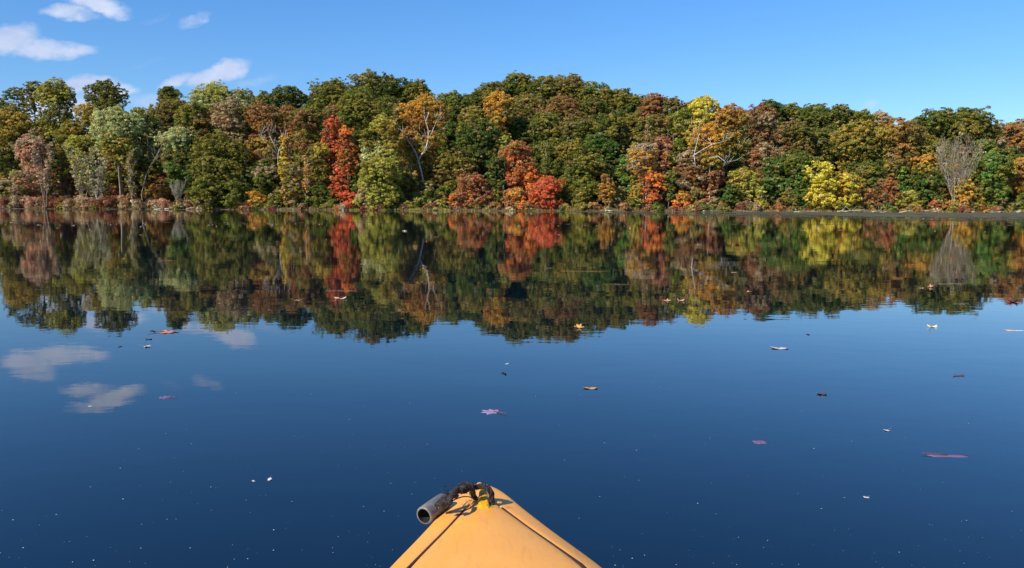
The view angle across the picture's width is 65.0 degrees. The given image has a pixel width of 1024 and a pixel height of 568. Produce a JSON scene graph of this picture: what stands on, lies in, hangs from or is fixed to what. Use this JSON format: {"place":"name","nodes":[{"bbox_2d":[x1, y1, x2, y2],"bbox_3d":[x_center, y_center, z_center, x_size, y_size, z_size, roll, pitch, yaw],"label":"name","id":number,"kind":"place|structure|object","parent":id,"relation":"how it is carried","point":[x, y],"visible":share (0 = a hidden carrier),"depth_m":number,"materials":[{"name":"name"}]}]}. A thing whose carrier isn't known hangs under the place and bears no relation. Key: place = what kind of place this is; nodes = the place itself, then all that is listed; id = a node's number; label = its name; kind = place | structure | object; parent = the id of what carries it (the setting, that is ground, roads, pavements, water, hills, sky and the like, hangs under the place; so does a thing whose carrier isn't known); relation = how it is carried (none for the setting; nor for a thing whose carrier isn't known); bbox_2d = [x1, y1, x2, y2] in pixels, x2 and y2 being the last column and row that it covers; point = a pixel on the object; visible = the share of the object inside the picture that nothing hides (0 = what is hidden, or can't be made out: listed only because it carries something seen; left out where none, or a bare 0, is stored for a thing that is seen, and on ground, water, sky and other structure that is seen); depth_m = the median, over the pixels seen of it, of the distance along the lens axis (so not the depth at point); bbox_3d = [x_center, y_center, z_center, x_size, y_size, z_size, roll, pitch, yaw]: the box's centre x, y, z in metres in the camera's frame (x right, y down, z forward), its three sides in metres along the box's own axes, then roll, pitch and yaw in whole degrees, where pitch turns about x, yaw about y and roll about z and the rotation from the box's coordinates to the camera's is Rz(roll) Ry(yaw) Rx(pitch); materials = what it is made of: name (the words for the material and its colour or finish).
{"place":"outdoors","nodes":[
{"label":"outdoors","id":0,"kind":"place"},
{"bbox_2d":[0,193,1022,212],"bbox_3d":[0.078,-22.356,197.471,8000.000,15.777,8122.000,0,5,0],"label":"ground","id":1,"kind":"structure","parent":0,"point":[16,207],"depth_m":153.38,"materials":[{"name":"brown soil"}]},
{"bbox_2d":[0,106,37,194],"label":"leafy tree","id":2,"kind":"object","parent":1,"relation":"on","point":[12,130],"visible":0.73,"depth_m":182.00,"materials":[{"name":"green plant"}]},
{"bbox_2d":[9,134,49,195],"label":"maple tree","id":3,"kind":"object","parent":1,"relation":"on","point":[26,151],"visible":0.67,"depth_m":175.61,"materials":[{"name":"red plant"}]},
{"bbox_2d":[28,127,56,208],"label":"bare tree","id":4,"kind":"object","parent":1,"relation":"on","point":[35,148],"visible":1,"depth_m":168.22,"materials":[{"name":"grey plant"}]},
{"bbox_2d":[30,76,80,196],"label":"leafy tree","id":5,"kind":"object","parent":1,"relation":"on","point":[59,94],"visible":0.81,"depth_m":190.37,"materials":[{"name":"green plant"}]},
{"bbox_2d":[52,119,86,184],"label":"leafy tree","id":6,"kind":"object","parent":1,"relation":"on","point":[70,128],"visible":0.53,"depth_m":179.93,"materials":[{"name":"green plant"}]},
{"bbox_2d":[61,143,99,200],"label":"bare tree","id":7,"kind":"object","parent":1,"relation":"on","point":[81,173],"visible":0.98,"depth_m":169.07,"materials":[{"name":"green plant"}]},
{"bbox_2d":[72,102,101,161],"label":"leafy tree","id":8,"kind":"object","parent":1,"relation":"on","point":[85,113],"visible":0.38,"depth_m":180.35,"materials":[{"name":"green plant"}]},
{"bbox_2d":[0,194,193,208],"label":"shoreline brush","id":9,"kind":"object","parent":1,"relation":"on","point":[80,202],"visible":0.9,"depth_m":169.73,"materials":[{"name":"brown plant"}]},
{"bbox_2d":[82,155,113,198],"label":"tree","id":10,"kind":"object","parent":1,"relation":"on","point":[97,172],"visible":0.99,"depth_m":169.81,"materials":[{"name":"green plant"}]},
{"bbox_2d":[82,78,130,115],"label":"leafy tree","id":11,"kind":"object","parent":1,"relation":"on","point":[107,93],"visible":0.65,"depth_m":193.17,"materials":[{"name":"green plant"}]},
{"bbox_2d":[88,104,146,194],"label":"willow tree","id":12,"kind":"object","parent":1,"relation":"on","point":[108,121],"visible":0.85,"depth_m":169.73,"materials":[{"name":"green plant"}]},
{"bbox_2d":[99,130,137,201],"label":"leafy tree","id":13,"kind":"object","parent":1,"relation":"on","point":[125,143],"visible":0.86,"depth_m":168.87,"materials":[{"name":"green plant"}]},
{"bbox_2d":[129,110,165,157],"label":"tree","id":14,"kind":"object","parent":1,"relation":"on","point":[151,124],"visible":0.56,"depth_m":179.96,"materials":[{"name":"green plant"}]},
{"bbox_2d":[134,153,162,198],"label":"leafy tree","id":15,"kind":"object","parent":1,"relation":"on","point":[144,163],"visible":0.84,"depth_m":172.69,"materials":[{"name":"green plant"}]},
{"bbox_2d":[141,126,198,200],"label":"willow tree","id":16,"kind":"object","parent":1,"relation":"on","point":[180,136],"visible":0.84,"depth_m":171.16,"materials":[{"name":"green plant"}]},
{"bbox_2d":[148,96,191,133],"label":"leafy tree","id":17,"kind":"object","parent":1,"relation":"on","point":[164,111],"visible":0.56,"depth_m":186.50,"materials":[{"name":"green plant"}]},
{"bbox_2d":[160,143,205,201],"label":"leafy tree","id":18,"kind":"object","parent":1,"relation":"on","point":[177,163],"visible":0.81,"depth_m":170.39,"materials":[{"name":"green plant"}]},
{"bbox_2d":[173,98,216,147],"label":"leafy tree","id":19,"kind":"object","parent":1,"relation":"on","point":[196,115],"visible":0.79,"depth_m":174.88,"materials":[{"name":"green plant"}]},
{"bbox_2d":[183,173,223,208],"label":"leafy tree","id":20,"kind":"object","parent":1,"relation":"on","point":[206,189],"visible":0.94,"depth_m":165.11,"materials":[{"name":"green plant"}]},
{"bbox_2d":[186,79,239,133],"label":"leafy tree","id":21,"kind":"object","parent":1,"relation":"on","point":[209,94],"visible":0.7,"depth_m":199.54,"materials":[{"name":"green plant"}]},
{"bbox_2d":[186,129,250,196],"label":"leafy tree","id":22,"kind":"object","parent":1,"relation":"on","point":[216,155],"visible":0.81,"depth_m":168.75,"materials":[{"name":"green plant"}]},
{"bbox_2d":[210,96,250,143],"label":"leafy tree","id":23,"kind":"object","parent":1,"relation":"on","point":[229,114],"visible":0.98,"depth_m":174.57,"materials":[{"name":"brown plant"}]},
{"bbox_2d":[219,178,251,206],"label":"leafy tree","id":24,"kind":"object","parent":1,"relation":"on","point":[237,191],"visible":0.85,"depth_m":165.72,"materials":[{"name":"green plant"}]},
{"bbox_2d":[244,157,281,201],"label":"leafy tree","id":25,"kind":"object","parent":1,"relation":"on","point":[264,173],"visible":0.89,"depth_m":169.16,"materials":[{"name":"green plant"}]},
{"bbox_2d":[241,99,294,169],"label":"leafy tree","id":26,"kind":"object","parent":1,"relation":"on","point":[265,116],"visible":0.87,"depth_m":174.53,"materials":[{"name":"brown plant"}]},
{"bbox_2d":[268,85,311,160],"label":"leafy tree","id":27,"kind":"object","parent":1,"relation":"on","point":[289,95],"visible":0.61,"depth_m":197.64,"materials":[{"name":"green plant"}]},
{"bbox_2d":[277,163,307,206],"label":"leafy tree","id":28,"kind":"object","parent":1,"relation":"on","point":[293,185],"visible":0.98,"depth_m":161.62,"materials":[{"name":"green plant"}]},
{"bbox_2d":[286,105,325,190],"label":"leafy tree","id":29,"kind":"object","parent":1,"relation":"on","point":[308,120],"visible":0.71,"depth_m":171.53,"materials":[{"name":"green plant"}]},
{"bbox_2d":[305,142,336,186],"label":"leafy tree","id":30,"kind":"object","parent":1,"relation":"on","point":[321,170],"visible":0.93,"depth_m":164.10,"materials":[{"name":"yellow plant"}]},
{"bbox_2d":[318,115,342,198],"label":"maple tree","id":31,"kind":"object","parent":1,"relation":"on","point":[331,133],"visible":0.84,"depth_m":164.81,"materials":[{"name":"red plant"}]},
{"bbox_2d":[306,77,355,137],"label":"oak tree","id":32,"kind":"object","parent":1,"relation":"on","point":[324,95],"visible":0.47,"depth_m":196.15,"materials":[{"name":"green plant"}]},
{"bbox_2d":[334,125,361,191],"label":"maple tree","id":33,"kind":"object","parent":1,"relation":"on","point":[346,153],"visible":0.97,"depth_m":162.17,"materials":[{"name":"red plant"}]},
{"bbox_2d":[336,85,384,139],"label":"oak tree","id":34,"kind":"object","parent":1,"relation":"on","point":[359,103],"visible":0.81,"depth_m":179.78,"materials":[{"name":"green plant"}]},
{"bbox_2d":[344,68,411,139],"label":"oak tree","id":35,"kind":"object","parent":1,"relation":"on","point":[384,85],"visible":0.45,"depth_m":189.51,"materials":[{"name":"green plant"}]},
{"bbox_2d":[357,155,405,207],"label":"leafy tree","id":36,"kind":"object","parent":1,"relation":"on","point":[383,174],"visible":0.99,"depth_m":154.22,"materials":[{"name":"green plant"}]},
{"bbox_2d":[368,112,402,159],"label":"leafy tree","id":37,"kind":"object","parent":1,"relation":"on","point":[386,126],"visible":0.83,"depth_m":158.30,"materials":[{"name":"yellow plant"}]},
{"bbox_2d":[392,128,433,177],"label":"sycamore tree","id":38,"kind":"object","parent":1,"relation":"on","point":[408,151],"visible":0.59,"depth_m":164.47,"materials":[{"name":"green plant"}]},
{"bbox_2d":[392,78,434,122],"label":"oak tree","id":39,"kind":"object","parent":1,"relation":"on","point":[413,90],"visible":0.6,"depth_m":191.03,"materials":[{"name":"green plant"}]},
{"bbox_2d":[396,89,448,186],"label":"sycamore tree","id":40,"kind":"object","parent":1,"relation":"on","point":[416,113],"visible":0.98,"depth_m":163.70,"materials":[{"name":"orange plant"}]},
{"bbox_2d":[418,152,452,191],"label":"leafy tree","id":41,"kind":"object","parent":1,"relation":"on","point":[436,172],"visible":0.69,"depth_m":165.21,"materials":[{"name":"green plant"}]},
{"bbox_2d":[437,89,475,148],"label":"leafy tree","id":42,"kind":"object","parent":1,"relation":"on","point":[454,103],"visible":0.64,"depth_m":189.86,"materials":[{"name":"green plant"}]},
{"bbox_2d":[438,149,479,188],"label":"leafy tree","id":43,"kind":"object","parent":1,"relation":"on","point":[459,165],"visible":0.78,"depth_m":163.32,"materials":[{"name":"green plant"}]},
{"bbox_2d":[451,172,494,208],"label":"tree","id":44,"kind":"object","parent":1,"relation":"on","point":[473,182],"visible":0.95,"depth_m":152.69,"materials":[{"name":"red plant"}]},
{"bbox_2d":[454,118,503,198],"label":"leafy tree","id":45,"kind":"object","parent":1,"relation":"on","point":[481,137],"visible":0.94,"depth_m":161.72,"materials":[{"name":"green plant"}]},
{"bbox_2d":[484,156,506,193],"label":"leafy tree","id":46,"kind":"object","parent":1,"relation":"on","point":[494,164],"visible":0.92,"depth_m":154.72,"materials":[{"name":"green plant"}]},
{"bbox_2d":[482,90,515,185],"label":"leafy tree","id":47,"kind":"object","parent":1,"relation":"on","point":[499,101],"visible":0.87,"depth_m":170.21,"materials":[{"name":"orange plant"}]},
{"bbox_2d":[0,93,1020,201],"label":"background woodland","id":48,"kind":"object","parent":1,"relation":"on","point":[3,192],"visible":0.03,"depth_m":199.90,"materials":[{"name":"green plant"}]},
{"bbox_2d":[498,140,535,185],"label":"maple tree","id":49,"kind":"object","parent":1,"relation":"on","point":[515,152],"visible":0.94,"depth_m":155.29,"materials":[{"name":"orange plant"}]},
{"bbox_2d":[501,70,534,116],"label":"oak tree","id":50,"kind":"object","parent":1,"relation":"on","point":[518,87],"visible":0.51,"depth_m":202.86,"materials":[{"name":"green plant"}]},
{"bbox_2d":[19,161,1023,212],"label":"undergrowth","id":51,"kind":"object","parent":1,"relation":"on","point":[581,202],"visible":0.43,"depth_m":153.71,"materials":[{"name":"green plant"}]},
{"bbox_2d":[502,164,544,196],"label":"maple tree","id":52,"kind":"object","parent":1,"relation":"on","point":[512,178],"visible":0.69,"depth_m":155.53,"materials":[{"name":"orange plant"}]},
{"bbox_2d":[27,206,1021,212],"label":"shore grass","id":53,"kind":"structure","parent":1,"relation":"on","point":[614,209],"depth_m":150.66,"materials":[{"name":"brown plant"}]},
{"bbox_2d":[509,91,551,119],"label":"oak tree","id":54,"kind":"object","parent":1,"relation":"on","point":[521,107],"visible":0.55,"depth_m":185.89,"materials":[{"name":"green plant"}]},
{"bbox_2d":[522,112,563,145],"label":"oak tree","id":55,"kind":"object","parent":1,"relation":"on","point":[542,127],"visible":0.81,"depth_m":171.17,"materials":[{"name":"green plant"}]},
{"bbox_2d":[525,175,565,210],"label":"maple tree","id":56,"kind":"object","parent":1,"relation":"on","point":[549,188],"visible":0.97,"depth_m":151.10,"materials":[{"name":"red plant"}]},
{"bbox_2d":[525,75,567,107],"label":"oak tree","id":57,"kind":"object","parent":1,"relation":"on","point":[545,88],"visible":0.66,"depth_m":199.32,"materials":[{"name":"green plant"}]},
{"bbox_2d":[528,138,566,184],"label":"oak tree","id":58,"kind":"object","parent":1,"relation":"on","point":[538,152],"visible":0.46,"depth_m":163.26,"materials":[{"name":"green plant"}]},
{"bbox_2d":[536,94,587,140],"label":"oak tree","id":59,"kind":"object","parent":1,"relation":"on","point":[571,106],"visible":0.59,"depth_m":180.28,"materials":[{"name":"brown plant"}]},
{"bbox_2d":[553,138,587,175],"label":"oak tree","id":60,"kind":"object","parent":1,"relation":"on","point":[572,148],"visible":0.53,"depth_m":159.41,"materials":[{"name":"green plant"}]},
{"bbox_2d":[549,72,593,105],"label":"oak tree","id":61,"kind":"object","parent":1,"relation":"on","point":[572,83],"visible":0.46,"depth_m":200.19,"materials":[{"name":"green plant"}]},
{"bbox_2d":[559,113,598,146],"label":"oak tree","id":62,"kind":"object","parent":1,"relation":"on","point":[580,128],"visible":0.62,"depth_m":168.63,"materials":[{"name":"green plant"}]},
{"bbox_2d":[560,153,609,201],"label":"leafy tree","id":63,"kind":"object","parent":1,"relation":"on","point":[581,165],"visible":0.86,"depth_m":153.07,"materials":[{"name":"green plant"}]},
{"bbox_2d":[577,95,616,138],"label":"oak tree","id":64,"kind":"object","parent":1,"relation":"on","point":[598,106],"visible":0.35,"depth_m":181.34,"materials":[{"name":"green plant"}]},
{"bbox_2d":[578,132,620,177],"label":"oak tree","id":65,"kind":"object","parent":1,"relation":"on","point":[602,147],"visible":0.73,"depth_m":158.49,"materials":[{"name":"green plant"}]},
{"bbox_2d":[591,111,632,179],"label":"oak tree","id":66,"kind":"object","parent":1,"relation":"on","point":[614,126],"visible":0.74,"depth_m":167.71,"materials":[{"name":"green plant"}]},
{"bbox_2d":[602,88,641,133],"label":"oak tree","id":67,"kind":"object","parent":1,"relation":"on","point":[623,100],"visible":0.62,"depth_m":195.83,"materials":[{"name":"green plant"}]},
{"bbox_2d":[625,143,658,207],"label":"leafy tree","id":68,"kind":"object","parent":1,"relation":"on","point":[640,158],"visible":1,"depth_m":149.79,"materials":[{"name":"orange plant"}]},
{"bbox_2d":[635,114,666,155],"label":"leafy tree","id":69,"kind":"object","parent":1,"relation":"on","point":[657,128],"visible":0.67,"depth_m":169.25,"materials":[{"name":"green plant"}]},
{"bbox_2d":[639,172,668,206],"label":"maple tree","id":70,"kind":"object","parent":1,"relation":"on","point":[652,194],"visible":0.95,"depth_m":149.40,"materials":[{"name":"orange plant"}]},
{"bbox_2d":[662,107,701,168],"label":"leafy tree","id":71,"kind":"object","parent":1,"relation":"on","point":[679,122],"visible":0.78,"depth_m":157.04,"materials":[{"name":"green plant"}]},
{"bbox_2d":[672,147,705,194],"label":"leafy tree","id":72,"kind":"object","parent":1,"relation":"on","point":[689,182],"visible":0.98,"depth_m":151.42,"materials":[{"name":"brown plant"}]},
{"bbox_2d":[687,95,719,198],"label":"leafy tree","id":73,"kind":"object","parent":1,"relation":"on","point":[698,105],"visible":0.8,"depth_m":156.14,"materials":[{"name":"yellow plant"}]},
{"bbox_2d":[694,165,726,200],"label":"tree","id":74,"kind":"object","parent":1,"relation":"on","point":[718,176],"visible":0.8,"depth_m":151.74,"materials":[{"name":"brown plant"}]},
{"bbox_2d":[685,113,741,198],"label":"sycamore tree","id":75,"kind":"object","parent":1,"relation":"on","point":[703,136],"visible":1,"depth_m":150.08,"materials":[{"name":"orange plant"}]},
{"bbox_2d":[710,103,751,171],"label":"leafy tree","id":76,"kind":"object","parent":1,"relation":"on","point":[733,115],"visible":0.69,"depth_m":156.54,"materials":[{"name":"orange plant"}]},
{"bbox_2d":[725,166,760,201],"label":"leafy tree","id":77,"kind":"object","parent":1,"relation":"on","point":[746,180],"visible":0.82,"depth_m":150.64,"materials":[{"name":"yellow plant"}]},
{"bbox_2d":[737,101,779,197],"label":"leafy tree","id":78,"kind":"object","parent":1,"relation":"on","point":[760,133],"visible":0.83,"depth_m":168.74,"materials":[{"name":"brown plant"}]},
{"bbox_2d":[741,141,782,190],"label":"leafy tree","id":79,"kind":"object","parent":1,"relation":"on","point":[756,155],"visible":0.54,"depth_m":157.40,"materials":[{"name":"brown plant"}]},
{"bbox_2d":[758,154,795,205],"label":"leafy tree","id":80,"kind":"object","parent":1,"relation":"on","point":[773,166],"visible":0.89,"depth_m":150.83,"materials":[{"name":"green plant"}]},
{"bbox_2d":[774,120,816,158],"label":"leafy tree","id":81,"kind":"object","parent":1,"relation":"on","point":[797,135],"visible":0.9,"depth_m":164.45,"materials":[{"name":"green plant"}]},
{"bbox_2d":[780,150,820,201],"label":"leafy tree","id":82,"kind":"object","parent":1,"relation":"on","point":[802,159],"visible":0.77,"depth_m":149.12,"materials":[{"name":"green plant"}]},
{"bbox_2d":[794,103,833,152],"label":"oak tree","id":83,"kind":"object","parent":1,"relation":"on","point":[816,120],"visible":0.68,"depth_m":179.15,"materials":[{"name":"green plant"}]},
{"bbox_2d":[804,127,841,172],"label":"leafy tree","id":84,"kind":"object","parent":1,"relation":"on","point":[823,144],"visible":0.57,"depth_m":166.21,"materials":[{"name":"green plant"}]},
{"bbox_2d":[802,161,846,210],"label":"maple tree","id":85,"kind":"object","parent":1,"relation":"on","point":[824,179],"visible":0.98,"depth_m":144.10,"materials":[{"name":"yellow plant"}]},
{"bbox_2d":[823,103,856,172],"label":"oak tree","id":86,"kind":"object","parent":1,"relation":"on","point":[840,114],"visible":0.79,"depth_m":176.69,"materials":[{"name":"green plant"}]},
{"bbox_2d":[834,171,865,208],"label":"maple tree","id":87,"kind":"object","parent":1,"relation":"on","point":[848,182],"visible":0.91,"depth_m":145.68,"materials":[{"name":"yellow plant"}]},
{"bbox_2d":[829,118,887,201],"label":"leafy tree","id":88,"kind":"object","parent":1,"relation":"on","point":[862,138],"visible":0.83,"depth_m":156.50,"materials":[{"name":"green plant"}]},
{"bbox_2d":[853,161,887,202],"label":"leafy tree","id":89,"kind":"object","parent":1,"relation":"on","point":[870,173],"visible":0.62,"depth_m":149.88,"materials":[{"name":"green plant"}]},
{"bbox_2d":[876,117,930,201],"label":"leafy tree","id":90,"kind":"object","parent":1,"relation":"on","point":[897,137],"visible":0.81,"depth_m":152.52,"materials":[{"name":"orange plant"}]},
{"bbox_2d":[907,167,951,208],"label":"leafy tree","id":91,"kind":"object","parent":1,"relation":"on","point":[927,186],"visible":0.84,"depth_m":147.63,"materials":[{"name":"green plant"}]},
{"bbox_2d":[911,107,960,159],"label":"oak tree","id":92,"kind":"object","parent":1,"relation":"on","point":[939,119],"visible":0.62,"depth_m":161.64,"materials":[{"name":"green plant"}]},
{"bbox_2d":[932,131,985,202],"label":"bare tree","id":93,"kind":"object","parent":1,"relation":"on","point":[958,164],"visible":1,"depth_m":143.52,"materials":[{"name":"grey plant"}]},
{"bbox_2d":[945,179,984,206],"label":"tree","id":94,"kind":"object","parent":1,"relation":"on","point":[965,195],"visible":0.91,"depth_m":142.97,"materials":[{"name":"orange plant"}]},
{"bbox_2d":[937,105,1002,162],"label":"oak tree","id":95,"kind":"object","parent":1,"relation":"on","point":[974,125],"visible":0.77,"depth_m":160.62,"materials":[{"name":"green plant"}]},
{"bbox_2d":[970,148,1018,206],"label":"leafy tree","id":96,"kind":"object","parent":1,"relation":"on","point":[994,167],"visible":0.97,"depth_m":142.67,"materials":[{"name":"green plant"}]},
{"bbox_2d":[1002,118,1023,154],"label":"leafy tree","id":97,"kind":"object","parent":1,"relation":"on","point":[1014,139],"visible":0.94,"depth_m":162.77,"materials":[{"name":"orange plant"}]},
{"bbox_2d":[0,209,1023,567],"bbox_3d":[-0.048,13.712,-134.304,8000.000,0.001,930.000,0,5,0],"label":"water","id":98,"kind":"structure","parent":0,"point":[324,407],"depth_m":3.62,"materials":[{"name":"blue liquid"}]},
{"bbox_2d":[390,482,600,567],"bbox_3d":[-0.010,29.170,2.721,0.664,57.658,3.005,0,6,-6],"label":"kayak","id":99,"kind":"object","parent":98,"relation":"on","point":[504,531],"visible":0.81,"depth_m":1.19,"materials":[{"name":"yellow plastic"}]},
{"bbox_2d":[417,477,494,523],"bbox_3d":[-0.088,0.355,1.323,0.108,0.069,0.109,5,7,40],"label":"carry toggle","id":100,"kind":"object","parent":99,"relation":"hanging from","point":[431,510],"visible":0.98,"depth_m":1.31,"materials":[{"name":"grey plastic"}]},
{"bbox_2d":[188,209,1023,221],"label":"shoreline","id":101,"kind":"structure","parent":98,"relation":"on","point":[916,216],"depth_m":91.28,"materials":[{"name":"brown soil"}]},
{"bbox_2d":[0,0,1023,145],"label":"sky","id":102,"kind":"structure","parent":0,"point":[899,58],"materials":[{"name":"blue"}]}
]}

